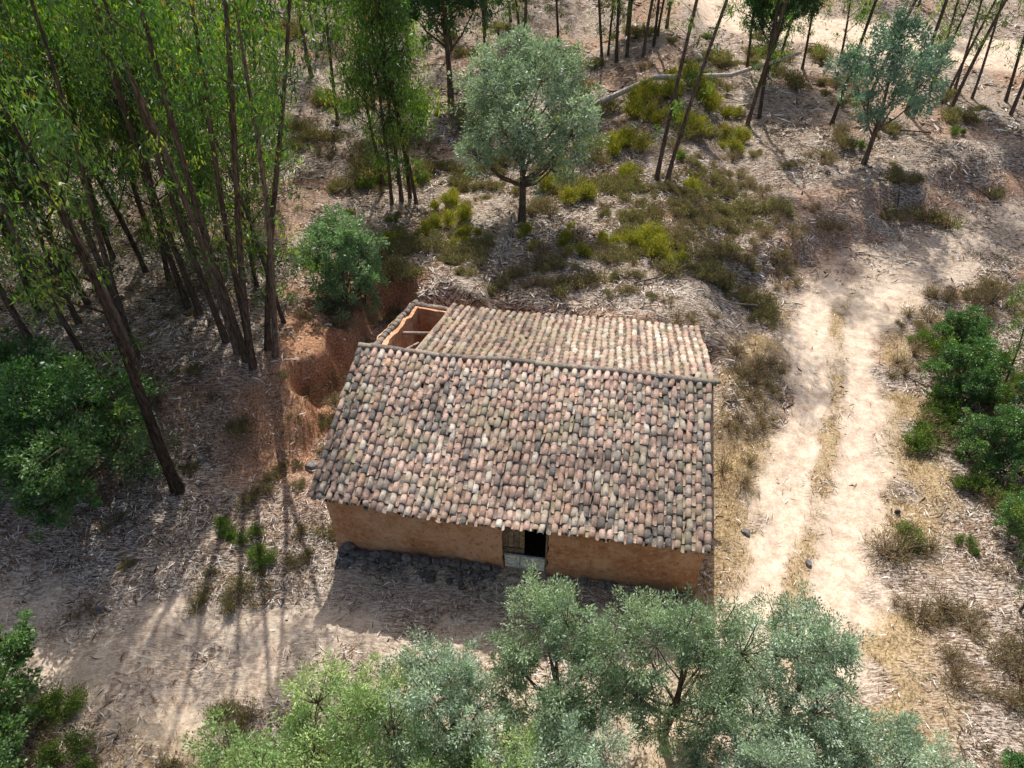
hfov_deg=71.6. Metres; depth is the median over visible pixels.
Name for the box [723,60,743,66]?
heather shrub
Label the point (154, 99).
eucalyptus tree
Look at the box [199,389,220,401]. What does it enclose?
dry shrub
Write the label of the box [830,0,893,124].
eucalyptus tree
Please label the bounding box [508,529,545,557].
interior floor
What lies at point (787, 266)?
dry shrub
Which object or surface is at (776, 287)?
dry shrub
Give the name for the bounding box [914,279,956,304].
dry shrub
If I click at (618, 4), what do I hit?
eucalyptus tree
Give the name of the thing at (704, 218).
heather shrub
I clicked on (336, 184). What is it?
heather shrub
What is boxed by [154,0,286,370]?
eucalyptus tree
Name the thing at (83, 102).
eucalyptus tree
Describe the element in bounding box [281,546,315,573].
heather shrub
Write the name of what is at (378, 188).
dry shrub
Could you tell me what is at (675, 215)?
dry shrub
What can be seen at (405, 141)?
eucalyptus tree
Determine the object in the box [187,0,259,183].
eucalyptus tree
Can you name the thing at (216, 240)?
heather shrub
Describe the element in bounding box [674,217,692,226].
dry shrub
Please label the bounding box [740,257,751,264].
dry shrub
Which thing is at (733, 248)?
heather shrub
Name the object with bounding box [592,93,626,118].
heather shrub
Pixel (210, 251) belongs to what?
eucalyptus tree
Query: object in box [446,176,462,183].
heather shrub
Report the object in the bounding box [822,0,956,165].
silver gum tree
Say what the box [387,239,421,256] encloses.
heather shrub
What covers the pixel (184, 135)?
eucalyptus tree
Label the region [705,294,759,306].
fallen branch
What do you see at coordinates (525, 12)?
eucalyptus tree
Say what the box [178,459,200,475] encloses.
heather shrub
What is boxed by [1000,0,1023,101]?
eucalyptus tree
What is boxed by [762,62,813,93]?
heather shrub
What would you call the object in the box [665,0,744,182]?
eucalyptus tree
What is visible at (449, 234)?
heather shrub
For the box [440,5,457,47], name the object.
eucalyptus tree
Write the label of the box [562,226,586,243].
dry shrub
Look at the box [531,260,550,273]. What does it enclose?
heather shrub
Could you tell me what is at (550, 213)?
dry shrub
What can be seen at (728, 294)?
heather shrub
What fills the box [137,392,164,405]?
heather shrub
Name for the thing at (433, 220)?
gorse shrub
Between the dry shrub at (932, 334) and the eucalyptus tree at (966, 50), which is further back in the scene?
the eucalyptus tree at (966, 50)
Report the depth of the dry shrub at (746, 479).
25.08 m
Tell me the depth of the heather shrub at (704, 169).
38.64 m
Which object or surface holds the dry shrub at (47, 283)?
on the ground at (850, 588)
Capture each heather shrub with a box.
[97,507,136,535]
[116,555,137,571]
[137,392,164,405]
[137,450,152,458]
[146,372,158,380]
[147,752,184,767]
[161,310,179,318]
[167,369,180,376]
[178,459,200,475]
[178,563,221,619]
[180,361,203,374]
[181,348,196,355]
[184,308,196,315]
[198,693,265,740]
[204,446,214,453]
[212,238,224,250]
[216,566,257,615]
[219,411,253,439]
[231,471,275,511]
[249,563,268,579]
[259,456,291,493]
[269,16,324,30]
[271,22,300,43]
[275,369,290,378]
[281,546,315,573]
[284,114,311,132]
[286,124,325,152]
[286,126,345,145]
[290,459,303,469]
[291,476,307,491]
[291,515,335,543]
[302,85,350,113]
[307,87,341,106]
[316,411,334,430]
[321,176,353,192]
[344,151,400,186]
[354,137,382,147]
[357,149,376,168]
[361,95,376,108]
[368,227,420,255]
[375,112,401,140]
[375,239,410,260]
[380,254,421,282]
[381,250,427,280]
[381,302,401,326]
[383,229,423,238]
[385,222,412,247]
[387,210,404,217]
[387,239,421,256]
[389,123,420,146]
[397,230,419,245]
[411,154,437,179]
[411,225,456,253]
[423,159,448,176]
[425,211,444,217]
[434,253,445,261]
[438,34,463,42]
[440,157,460,171]
[440,240,474,265]
[441,234,502,265]
[442,256,462,264]
[444,175,478,190]
[445,229,458,239]
[446,105,489,130]
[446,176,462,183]
[447,158,502,177]
[450,44,478,56]
[451,220,466,230]
[452,230,497,247]
[454,265,480,278]
[456,183,470,191]
[456,237,489,259]
[457,164,487,181]
[457,175,505,194]
[460,199,471,206]
[469,235,494,267]
[473,194,492,200]
[485,261,537,296]
[489,19,515,32]
[490,278,510,294]
[493,167,506,175]
[495,158,510,166]
[510,185,527,194]
[528,156,543,174]
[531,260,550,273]
[532,251,569,272]
[542,273,570,291]
[546,267,613,303]
[548,181,570,195]
[549,178,577,194]
[551,41,582,55]
[554,181,600,201]
[566,54,606,69]
[566,151,613,169]
[567,261,585,270]
[572,83,594,95]
[572,171,586,184]
[573,190,588,202]
[575,174,601,199]
[576,175,595,187]
[589,174,625,195]
[589,247,639,265]
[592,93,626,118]
[594,169,623,180]
[600,208,613,216]
[602,282,640,299]
[605,239,645,259]
[606,178,621,195]
[607,174,636,202]
[608,274,621,282]
[609,226,633,242]
[611,266,647,279]
[614,208,640,223]
[617,163,655,193]
[619,24,633,33]
[622,205,649,222]
[622,221,641,233]
[626,17,665,36]
[629,193,669,222]
[629,212,646,224]
[632,243,651,258]
[645,291,659,300]
[648,247,695,279]
[655,182,685,195]
[659,178,686,193]
[664,232,714,258]
[665,36,678,43]
[665,196,703,218]
[671,228,693,241]
[674,122,723,143]
[677,56,702,62]
[679,164,717,180]
[682,182,718,200]
[684,152,701,166]
[687,261,710,280]
[689,242,728,276]
[690,255,730,284]
[691,218,710,230]
[693,213,709,223]
[695,164,709,173]
[698,48,740,66]
[699,215,735,232]
[702,198,731,213]
[702,270,730,287]
[703,68,725,72]
[704,46,735,67]
[704,232,713,243]
[705,164,730,185]
[705,183,732,199]
[707,78,738,93]
[710,257,740,280]
[712,256,724,263]
[712,270,743,292]
[713,200,761,216]
[715,237,745,258]
[721,218,768,235]
[721,285,733,297]
[722,186,739,198]
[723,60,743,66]
[724,179,746,188]
[724,192,765,216]
[724,290,740,298]
[726,106,748,116]
[728,208,755,222]
[735,285,782,314]
[736,286,746,300]
[742,43,767,57]
[744,56,762,69]
[745,305,784,322]
[746,31,763,39]
[746,261,762,272]
[747,148,763,157]
[748,303,769,314]
[756,191,799,214]
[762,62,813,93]
[763,47,804,61]
[763,320,777,330]
[780,158,805,168]
[800,39,835,63]
[816,76,842,85]
[818,89,836,96]
[838,97,860,106]
[878,164,929,185]
[879,211,906,223]
[881,198,969,237]
[883,120,903,136]
[884,160,903,173]
[933,87,962,103]
[938,104,978,125]
[955,112,984,124]
[967,104,979,111]
[975,102,994,110]
[985,185,1007,199]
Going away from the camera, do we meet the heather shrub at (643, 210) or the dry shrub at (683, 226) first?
the dry shrub at (683, 226)
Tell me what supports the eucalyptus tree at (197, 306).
on the ground at (850, 588)
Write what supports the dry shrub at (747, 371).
on the ground at (850, 588)
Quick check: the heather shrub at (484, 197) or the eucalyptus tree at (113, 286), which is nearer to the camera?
the eucalyptus tree at (113, 286)
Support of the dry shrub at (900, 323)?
on the ground at (850, 588)
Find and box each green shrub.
[26,716,102,767]
[33,679,95,730]
[213,514,238,540]
[223,522,266,550]
[242,541,283,569]
[344,207,354,214]
[351,173,377,188]
[369,172,392,183]
[384,216,398,222]
[627,183,636,190]
[676,148,688,160]
[701,31,716,40]
[841,137,867,149]
[890,519,929,553]
[899,416,946,454]
[904,327,934,344]
[918,398,963,437]
[922,383,975,424]
[925,331,984,364]
[926,340,967,372]
[931,308,997,355]
[942,371,969,389]
[949,124,967,136]
[949,466,1003,496]
[949,532,981,558]
[950,446,970,461]
[978,378,1020,406]
[985,329,1018,368]
[993,479,1023,522]
[1004,366,1023,388]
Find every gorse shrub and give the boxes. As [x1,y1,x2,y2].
[376,228,404,249]
[406,172,426,186]
[416,210,445,235]
[428,190,460,210]
[438,199,475,228]
[446,185,459,198]
[447,233,471,246]
[454,220,482,235]
[516,221,534,239]
[526,238,542,250]
[536,166,569,192]
[547,155,571,175]
[555,228,573,246]
[557,179,598,204]
[563,239,593,258]
[567,220,576,227]
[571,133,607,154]
[595,228,613,246]
[602,130,627,156]
[608,228,643,247]
[616,122,657,152]
[616,158,642,173]
[616,163,636,179]
[621,92,666,121]
[625,74,662,104]
[631,219,672,260]
[636,72,688,101]
[638,219,678,250]
[639,223,667,251]
[649,102,684,124]
[660,83,679,96]
[661,59,715,90]
[662,248,689,266]
[675,106,717,136]
[679,243,687,252]
[681,175,703,192]
[695,84,708,99]
[696,81,725,114]
[717,120,754,142]
[717,136,749,154]
[720,103,745,118]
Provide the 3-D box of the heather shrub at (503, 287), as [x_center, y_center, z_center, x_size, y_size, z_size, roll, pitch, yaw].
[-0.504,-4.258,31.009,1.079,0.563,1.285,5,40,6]
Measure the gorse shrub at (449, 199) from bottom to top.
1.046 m
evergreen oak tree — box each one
[397,0,509,104]
[742,0,827,82]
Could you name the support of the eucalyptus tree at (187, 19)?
on the ground at (850, 588)
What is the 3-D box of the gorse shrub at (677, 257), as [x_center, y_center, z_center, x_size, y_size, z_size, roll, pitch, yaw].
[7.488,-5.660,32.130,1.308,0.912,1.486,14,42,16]
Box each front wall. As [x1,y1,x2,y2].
[326,499,504,567]
[546,533,705,595]
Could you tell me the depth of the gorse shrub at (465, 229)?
34.27 m
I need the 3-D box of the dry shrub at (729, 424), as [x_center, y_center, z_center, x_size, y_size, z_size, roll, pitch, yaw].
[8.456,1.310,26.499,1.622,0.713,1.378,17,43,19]
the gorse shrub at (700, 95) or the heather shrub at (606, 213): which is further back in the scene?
the gorse shrub at (700, 95)
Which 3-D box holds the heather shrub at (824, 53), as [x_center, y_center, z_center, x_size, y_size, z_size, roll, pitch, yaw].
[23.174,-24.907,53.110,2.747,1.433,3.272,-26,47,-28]
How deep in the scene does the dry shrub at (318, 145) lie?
41.57 m
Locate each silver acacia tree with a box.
[176,702,362,767]
[264,643,469,767]
[347,625,528,767]
[413,714,566,767]
[482,559,644,761]
[489,705,641,767]
[597,583,756,764]
[667,694,839,767]
[683,576,878,767]
[799,688,980,767]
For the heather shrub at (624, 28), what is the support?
on the ground at (850, 588)
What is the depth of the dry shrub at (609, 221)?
35.77 m
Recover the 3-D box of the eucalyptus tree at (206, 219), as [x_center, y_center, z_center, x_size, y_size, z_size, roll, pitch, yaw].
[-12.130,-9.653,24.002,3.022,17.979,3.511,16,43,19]
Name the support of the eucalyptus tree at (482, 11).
on the ground at (850, 588)
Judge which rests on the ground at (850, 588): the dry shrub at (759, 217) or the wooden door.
the dry shrub at (759, 217)
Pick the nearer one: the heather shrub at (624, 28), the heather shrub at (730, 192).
the heather shrub at (730, 192)
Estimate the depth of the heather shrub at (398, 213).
35.54 m
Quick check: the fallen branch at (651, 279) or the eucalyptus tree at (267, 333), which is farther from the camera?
the fallen branch at (651, 279)
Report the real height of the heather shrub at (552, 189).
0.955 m
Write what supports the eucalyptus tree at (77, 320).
on the ground at (850, 588)
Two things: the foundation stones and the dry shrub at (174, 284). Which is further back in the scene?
the dry shrub at (174, 284)
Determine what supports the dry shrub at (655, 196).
on the ground at (850, 588)
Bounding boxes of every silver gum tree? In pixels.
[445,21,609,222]
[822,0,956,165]
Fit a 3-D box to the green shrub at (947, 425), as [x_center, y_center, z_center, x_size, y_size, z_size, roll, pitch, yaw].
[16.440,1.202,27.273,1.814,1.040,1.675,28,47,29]
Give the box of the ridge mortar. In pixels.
[363,343,716,385]
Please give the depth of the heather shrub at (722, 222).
34.84 m
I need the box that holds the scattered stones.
[28,100,965,613]
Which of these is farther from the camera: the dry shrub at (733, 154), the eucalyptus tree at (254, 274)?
the dry shrub at (733, 154)
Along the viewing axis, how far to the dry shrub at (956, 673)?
19.50 m
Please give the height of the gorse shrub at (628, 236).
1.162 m
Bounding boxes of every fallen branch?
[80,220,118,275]
[634,272,680,283]
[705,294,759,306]
[871,129,930,132]
[891,367,982,411]
[896,180,899,213]
[968,183,991,199]
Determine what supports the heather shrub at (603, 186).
on the ground at (850, 588)
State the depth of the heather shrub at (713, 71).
49.29 m
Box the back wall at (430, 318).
[418,307,445,340]
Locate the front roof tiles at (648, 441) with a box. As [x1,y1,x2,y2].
[306,347,712,554]
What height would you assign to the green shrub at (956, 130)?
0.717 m
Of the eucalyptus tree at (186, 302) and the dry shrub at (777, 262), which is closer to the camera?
the eucalyptus tree at (186, 302)
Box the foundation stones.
[333,542,686,599]
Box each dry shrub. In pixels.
[0,681,42,731]
[9,705,63,767]
[20,266,75,298]
[50,746,65,767]
[68,596,97,621]
[147,266,210,307]
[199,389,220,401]
[245,572,278,609]
[283,410,301,421]
[289,307,315,320]
[299,363,349,413]
[305,117,321,122]
[310,141,341,159]
[312,442,324,454]
[313,140,330,148]
[323,292,388,336]
[330,119,342,125]
[333,141,374,161]
[360,331,375,342]
[367,225,379,236]
[372,183,397,193]
[414,132,444,151]
[445,82,470,94]
[446,96,466,118]
[500,149,516,165]
[514,238,572,267]
[519,271,553,289]
[526,190,567,215]
[526,193,556,215]
[538,272,570,287]
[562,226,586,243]
[571,73,599,88]
[590,236,623,256]
[594,197,614,215]
[604,218,617,227]
[609,118,626,127]
[630,111,643,119]
[635,61,654,69]
[637,180,657,192]
[647,206,669,219]
[650,192,661,198]
[656,97,665,108]
[657,194,671,205]
[659,294,675,305]
[660,167,681,180]
[660,220,681,239]
[661,133,687,153]
[665,202,704,219]
[665,222,703,240]
[666,304,701,325]
[667,184,683,195]
[669,193,708,214]
[671,111,712,136]
[671,220,691,231]
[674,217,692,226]
[676,218,693,225]
[683,311,696,320]
[691,215,709,229]
[692,229,708,235]
[693,151,703,156]
[693,235,727,252]
[695,199,715,217]
[697,167,724,188]
[704,210,724,223]
[705,308,724,319]
[709,160,720,167]
[710,240,731,258]
[713,179,739,187]
[714,445,762,497]
[716,116,738,137]
[716,406,753,432]
[717,146,745,161]
[717,407,755,435]
[718,99,726,111]
[719,168,733,175]
[719,386,747,401]
[721,232,737,240]
[723,340,780,379]
[724,359,761,388]
[726,167,749,178]
[726,169,744,179]
[729,202,752,219]
[730,344,745,354]
[731,244,753,259]
[732,250,757,264]
[739,172,763,189]
[739,188,773,202]
[739,281,762,293]
[739,392,755,399]
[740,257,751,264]
[742,370,783,397]
[742,411,778,434]
[745,349,791,377]
[745,391,771,407]
[746,209,763,219]
[746,315,765,327]
[747,235,760,246]
[747,247,760,258]
[750,219,783,241]
[750,371,776,387]
[750,406,781,425]
[757,198,799,225]
[759,181,774,188]
[769,243,793,261]
[770,279,795,290]
[771,252,795,264]
[772,261,804,285]
[775,148,788,152]
[775,249,792,257]
[779,218,812,238]
[782,263,796,272]
[788,259,800,266]
[801,147,831,164]
[801,202,825,211]
[809,210,850,233]
[815,147,843,165]
[825,96,850,107]
[827,75,852,88]
[828,120,855,137]
[829,130,857,148]
[835,90,851,100]
[847,103,890,127]
[858,516,936,570]
[883,347,920,379]
[886,119,903,129]
[887,588,918,621]
[890,576,996,646]
[891,533,931,564]
[895,318,907,328]
[897,299,945,333]
[897,515,953,558]
[903,332,943,364]
[906,402,962,451]
[912,596,965,633]
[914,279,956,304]
[914,359,935,371]
[920,323,945,347]
[933,636,1000,707]
[939,420,983,447]
[940,281,1000,310]
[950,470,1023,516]
[957,598,983,621]
[960,288,997,305]
[961,270,1016,302]
[962,604,989,626]
[966,452,989,465]
[967,412,1021,450]
[969,272,1008,292]
[973,304,1002,322]
[975,396,1011,416]
[976,631,1023,675]
[978,675,1023,713]
[981,741,1010,767]
[990,560,1018,584]
[991,640,1023,713]
[992,610,1023,661]
[993,289,1023,320]
[993,361,1020,389]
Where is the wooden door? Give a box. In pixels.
[502,527,548,570]
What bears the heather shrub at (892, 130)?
on the ground at (850, 588)
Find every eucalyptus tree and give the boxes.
[0,0,126,311]
[0,0,140,360]
[0,0,165,272]
[0,14,158,413]
[0,28,123,304]
[0,57,63,314]
[0,69,184,495]
[0,78,41,275]
[0,84,109,324]
[0,120,107,392]
[0,162,36,345]
[0,176,25,343]
[0,244,22,290]
[1,0,80,294]
[1,0,89,185]
[1,0,129,259]
[2,2,86,212]
[6,0,109,168]
[7,0,178,239]
[22,0,204,316]
[41,0,226,283]
[44,0,191,308]
[45,0,239,354]
[51,0,229,342]
[61,0,247,363]
[79,0,249,254]
[81,0,192,112]
[82,3,198,254]
[87,31,217,159]
[104,0,260,300]
[107,0,219,232]
[116,0,236,182]
[132,0,248,343]
[145,22,326,323]
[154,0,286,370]
[164,1,197,62]
[167,4,298,287]
[171,0,292,248]
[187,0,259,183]
[199,0,306,207]
[209,0,306,358]
[213,0,299,146]
[224,0,332,350]
[282,0,317,77]
[285,0,339,57]
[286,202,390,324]
[291,0,369,120]
[307,0,417,186]
[329,0,451,198]
[331,0,429,204]
[333,0,420,201]
[352,3,375,106]
[356,0,441,204]
[399,9,412,60]
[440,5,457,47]
[447,0,534,71]
[475,0,494,55]
[497,0,532,43]
[504,0,514,21]
[512,0,544,37]
[522,0,569,48]
[584,0,608,60]
[592,0,631,55]
[612,0,636,62]
[619,0,641,57]
[625,0,634,35]
[640,0,677,35]
[641,0,663,57]
[648,0,671,46]
[651,0,706,181]
[665,0,671,28]
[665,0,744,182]
[713,0,762,67]
[745,0,803,125]
[747,0,794,118]
[747,2,793,75]
[776,0,834,66]
[791,0,837,68]
[829,0,882,66]
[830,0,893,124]
[864,0,925,106]
[904,0,957,113]
[917,0,999,95]
[930,2,964,87]
[949,0,1000,90]
[949,0,1019,108]
[954,0,990,88]
[970,0,1006,98]
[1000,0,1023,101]
[1008,47,1023,115]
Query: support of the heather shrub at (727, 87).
on the ground at (850, 588)
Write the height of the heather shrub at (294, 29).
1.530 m
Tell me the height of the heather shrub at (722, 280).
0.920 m
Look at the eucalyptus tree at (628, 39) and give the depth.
49.96 m
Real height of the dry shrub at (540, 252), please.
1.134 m
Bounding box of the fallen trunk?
[591,52,801,106]
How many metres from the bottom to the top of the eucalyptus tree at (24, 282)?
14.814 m
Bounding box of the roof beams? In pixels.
[324,319,709,553]
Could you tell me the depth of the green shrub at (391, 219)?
35.04 m
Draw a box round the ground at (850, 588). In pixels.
[0,0,1023,767]
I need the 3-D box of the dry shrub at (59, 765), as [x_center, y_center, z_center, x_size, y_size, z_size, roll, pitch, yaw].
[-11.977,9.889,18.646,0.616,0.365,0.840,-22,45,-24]
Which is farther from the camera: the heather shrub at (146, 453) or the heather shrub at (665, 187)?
the heather shrub at (665, 187)
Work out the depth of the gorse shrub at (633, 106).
43.44 m
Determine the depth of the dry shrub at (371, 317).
29.32 m
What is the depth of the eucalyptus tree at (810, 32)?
49.84 m
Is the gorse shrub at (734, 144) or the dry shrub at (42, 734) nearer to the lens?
the dry shrub at (42, 734)
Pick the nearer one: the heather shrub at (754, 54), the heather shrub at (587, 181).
the heather shrub at (587, 181)
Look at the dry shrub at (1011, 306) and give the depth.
32.57 m
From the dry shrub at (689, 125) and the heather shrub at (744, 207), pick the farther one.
the dry shrub at (689, 125)
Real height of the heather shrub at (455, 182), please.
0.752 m
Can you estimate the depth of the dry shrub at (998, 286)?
33.25 m
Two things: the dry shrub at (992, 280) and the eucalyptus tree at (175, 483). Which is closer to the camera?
the eucalyptus tree at (175, 483)
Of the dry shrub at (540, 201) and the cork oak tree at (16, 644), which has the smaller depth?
the cork oak tree at (16, 644)
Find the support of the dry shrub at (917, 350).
on the ground at (850, 588)
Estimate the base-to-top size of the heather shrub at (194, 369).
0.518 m
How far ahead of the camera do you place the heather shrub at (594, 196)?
38.99 m
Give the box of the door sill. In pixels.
[501,563,546,577]
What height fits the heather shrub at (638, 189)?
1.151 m
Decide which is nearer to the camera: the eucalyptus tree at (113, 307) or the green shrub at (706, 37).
the eucalyptus tree at (113, 307)
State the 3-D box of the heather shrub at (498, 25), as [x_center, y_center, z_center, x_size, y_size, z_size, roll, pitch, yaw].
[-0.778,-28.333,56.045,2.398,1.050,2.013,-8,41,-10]
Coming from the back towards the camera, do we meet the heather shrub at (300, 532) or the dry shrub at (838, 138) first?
the dry shrub at (838, 138)
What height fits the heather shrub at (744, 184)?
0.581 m
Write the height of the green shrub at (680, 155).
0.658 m
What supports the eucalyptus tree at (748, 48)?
on the ground at (850, 588)
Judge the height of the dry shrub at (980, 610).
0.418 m
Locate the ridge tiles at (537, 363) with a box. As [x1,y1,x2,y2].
[358,342,720,384]
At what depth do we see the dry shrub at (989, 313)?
32.10 m
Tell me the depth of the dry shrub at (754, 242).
34.10 m
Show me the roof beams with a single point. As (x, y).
(413, 345)
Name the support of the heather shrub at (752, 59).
on the ground at (850, 588)
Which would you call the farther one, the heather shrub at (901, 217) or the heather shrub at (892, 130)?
the heather shrub at (892, 130)
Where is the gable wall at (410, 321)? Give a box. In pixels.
[377,303,421,348]
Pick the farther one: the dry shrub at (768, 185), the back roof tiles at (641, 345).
the dry shrub at (768, 185)
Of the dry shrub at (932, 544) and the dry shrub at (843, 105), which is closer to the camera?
the dry shrub at (932, 544)
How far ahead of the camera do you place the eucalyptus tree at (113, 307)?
19.90 m
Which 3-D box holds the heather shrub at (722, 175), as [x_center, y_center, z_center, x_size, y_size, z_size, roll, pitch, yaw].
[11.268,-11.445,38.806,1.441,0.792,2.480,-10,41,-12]
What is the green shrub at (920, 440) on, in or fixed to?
on the ground at (850, 588)
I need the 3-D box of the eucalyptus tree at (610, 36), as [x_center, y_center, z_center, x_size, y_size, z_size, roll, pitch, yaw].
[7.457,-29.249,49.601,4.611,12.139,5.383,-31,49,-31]
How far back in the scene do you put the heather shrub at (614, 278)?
31.71 m
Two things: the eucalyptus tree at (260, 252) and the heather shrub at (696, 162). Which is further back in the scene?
the heather shrub at (696, 162)
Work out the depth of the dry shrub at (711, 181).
38.19 m
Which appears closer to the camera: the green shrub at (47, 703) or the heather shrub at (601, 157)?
the green shrub at (47, 703)
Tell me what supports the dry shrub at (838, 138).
on the ground at (850, 588)
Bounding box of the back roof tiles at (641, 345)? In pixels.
[418,303,713,378]
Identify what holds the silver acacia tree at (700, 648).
on the ground at (850, 588)
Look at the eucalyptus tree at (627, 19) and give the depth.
54.77 m
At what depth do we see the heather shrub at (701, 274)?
31.87 m
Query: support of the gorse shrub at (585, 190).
on the ground at (850, 588)
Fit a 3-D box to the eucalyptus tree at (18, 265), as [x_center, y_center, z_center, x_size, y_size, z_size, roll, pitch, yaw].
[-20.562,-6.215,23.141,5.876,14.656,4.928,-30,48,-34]
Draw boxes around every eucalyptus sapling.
[996,278,1023,389]
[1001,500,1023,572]
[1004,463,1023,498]
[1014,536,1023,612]
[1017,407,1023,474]
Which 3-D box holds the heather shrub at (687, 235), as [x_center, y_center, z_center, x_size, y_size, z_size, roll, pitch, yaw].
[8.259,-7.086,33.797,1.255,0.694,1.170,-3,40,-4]
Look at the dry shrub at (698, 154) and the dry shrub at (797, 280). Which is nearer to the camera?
the dry shrub at (797, 280)
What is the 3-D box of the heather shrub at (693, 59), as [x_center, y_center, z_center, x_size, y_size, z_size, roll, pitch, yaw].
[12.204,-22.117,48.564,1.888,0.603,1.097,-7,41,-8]
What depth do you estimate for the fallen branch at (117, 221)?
33.83 m
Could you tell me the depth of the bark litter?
28.13 m
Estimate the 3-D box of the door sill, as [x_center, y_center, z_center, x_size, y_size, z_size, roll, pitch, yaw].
[0.409,5.934,22.805,1.420,0.490,0.600,6,40,7]
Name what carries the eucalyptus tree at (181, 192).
on the ground at (850, 588)
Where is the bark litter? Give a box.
[0,0,1023,767]
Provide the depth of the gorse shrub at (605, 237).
34.14 m
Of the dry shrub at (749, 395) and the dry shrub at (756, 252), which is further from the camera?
the dry shrub at (756, 252)
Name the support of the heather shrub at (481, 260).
on the ground at (850, 588)
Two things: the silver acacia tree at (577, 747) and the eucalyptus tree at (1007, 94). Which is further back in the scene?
the eucalyptus tree at (1007, 94)
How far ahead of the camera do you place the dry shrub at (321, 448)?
26.24 m
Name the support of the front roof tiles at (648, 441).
on the front roof deck
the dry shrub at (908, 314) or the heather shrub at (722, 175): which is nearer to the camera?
the dry shrub at (908, 314)
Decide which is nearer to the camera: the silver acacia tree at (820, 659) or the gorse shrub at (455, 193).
the silver acacia tree at (820, 659)
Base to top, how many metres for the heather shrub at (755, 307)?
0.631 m
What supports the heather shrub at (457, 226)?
on the ground at (850, 588)
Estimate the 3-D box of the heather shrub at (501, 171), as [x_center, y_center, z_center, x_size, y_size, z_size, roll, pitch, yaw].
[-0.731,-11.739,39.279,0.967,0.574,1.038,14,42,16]
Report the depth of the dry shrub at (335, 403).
27.56 m
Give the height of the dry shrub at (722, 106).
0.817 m
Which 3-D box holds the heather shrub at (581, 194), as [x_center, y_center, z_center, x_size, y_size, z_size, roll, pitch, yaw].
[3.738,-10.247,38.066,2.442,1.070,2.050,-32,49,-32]
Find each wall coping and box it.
[374,299,418,343]
[412,302,455,310]
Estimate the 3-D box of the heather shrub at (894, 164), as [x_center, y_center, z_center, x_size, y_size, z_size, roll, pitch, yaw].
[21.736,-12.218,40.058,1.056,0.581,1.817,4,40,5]
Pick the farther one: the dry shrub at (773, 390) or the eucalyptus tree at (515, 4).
the eucalyptus tree at (515, 4)
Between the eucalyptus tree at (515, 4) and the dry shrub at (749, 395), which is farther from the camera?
the eucalyptus tree at (515, 4)
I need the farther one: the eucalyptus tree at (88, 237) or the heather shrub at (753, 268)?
the heather shrub at (753, 268)
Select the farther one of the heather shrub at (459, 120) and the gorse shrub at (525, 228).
the heather shrub at (459, 120)
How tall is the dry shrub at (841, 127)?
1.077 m
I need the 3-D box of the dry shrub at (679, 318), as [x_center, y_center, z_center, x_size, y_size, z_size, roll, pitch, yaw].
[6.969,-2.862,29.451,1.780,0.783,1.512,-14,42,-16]
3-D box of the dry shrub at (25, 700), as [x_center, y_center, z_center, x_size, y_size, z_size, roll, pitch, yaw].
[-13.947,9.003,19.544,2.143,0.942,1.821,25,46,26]
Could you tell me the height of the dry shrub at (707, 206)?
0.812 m
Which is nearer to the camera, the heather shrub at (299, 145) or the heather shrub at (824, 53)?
the heather shrub at (299, 145)
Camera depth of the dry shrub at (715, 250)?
33.33 m
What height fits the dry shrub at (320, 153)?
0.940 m
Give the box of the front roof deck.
[327,355,713,550]
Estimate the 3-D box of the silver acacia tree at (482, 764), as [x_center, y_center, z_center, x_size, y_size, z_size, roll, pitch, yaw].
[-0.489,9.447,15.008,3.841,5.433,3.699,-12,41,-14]
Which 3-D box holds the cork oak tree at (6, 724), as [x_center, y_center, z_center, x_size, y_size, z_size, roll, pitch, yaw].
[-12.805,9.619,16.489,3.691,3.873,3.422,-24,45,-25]
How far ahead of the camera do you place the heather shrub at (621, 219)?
36.00 m
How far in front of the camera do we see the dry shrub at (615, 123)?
44.09 m
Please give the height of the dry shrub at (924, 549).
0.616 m
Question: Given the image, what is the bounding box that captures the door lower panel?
[504,553,544,570]
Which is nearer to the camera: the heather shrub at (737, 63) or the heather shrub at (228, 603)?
the heather shrub at (228, 603)
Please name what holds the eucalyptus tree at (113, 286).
on the ground at (850, 588)
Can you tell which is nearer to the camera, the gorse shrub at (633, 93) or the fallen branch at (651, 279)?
the fallen branch at (651, 279)
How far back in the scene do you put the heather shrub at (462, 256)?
31.98 m
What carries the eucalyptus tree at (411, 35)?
on the ground at (850, 588)
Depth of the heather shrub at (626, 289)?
30.75 m
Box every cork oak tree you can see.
[0,333,99,470]
[0,339,181,544]
[0,608,45,765]
[0,711,52,767]
[918,332,1017,412]
[930,302,996,345]
[947,402,1023,480]
[990,490,1023,542]
[998,748,1023,767]
[1008,379,1023,406]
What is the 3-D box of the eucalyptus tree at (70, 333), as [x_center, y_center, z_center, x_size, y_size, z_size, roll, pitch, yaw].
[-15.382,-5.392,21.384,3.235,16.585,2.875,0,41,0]
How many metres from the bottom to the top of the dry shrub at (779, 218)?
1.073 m
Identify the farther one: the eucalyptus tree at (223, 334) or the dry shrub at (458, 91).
the dry shrub at (458, 91)
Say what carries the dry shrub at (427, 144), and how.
on the ground at (850, 588)
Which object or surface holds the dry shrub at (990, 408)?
on the ground at (850, 588)
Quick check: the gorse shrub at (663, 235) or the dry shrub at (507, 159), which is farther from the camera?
the dry shrub at (507, 159)
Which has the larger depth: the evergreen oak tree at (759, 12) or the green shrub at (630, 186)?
the evergreen oak tree at (759, 12)
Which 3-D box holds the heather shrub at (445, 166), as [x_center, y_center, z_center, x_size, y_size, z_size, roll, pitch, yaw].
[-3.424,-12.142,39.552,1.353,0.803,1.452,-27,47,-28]
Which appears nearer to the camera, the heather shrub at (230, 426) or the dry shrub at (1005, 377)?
the heather shrub at (230, 426)
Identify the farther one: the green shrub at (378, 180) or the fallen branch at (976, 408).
the green shrub at (378, 180)

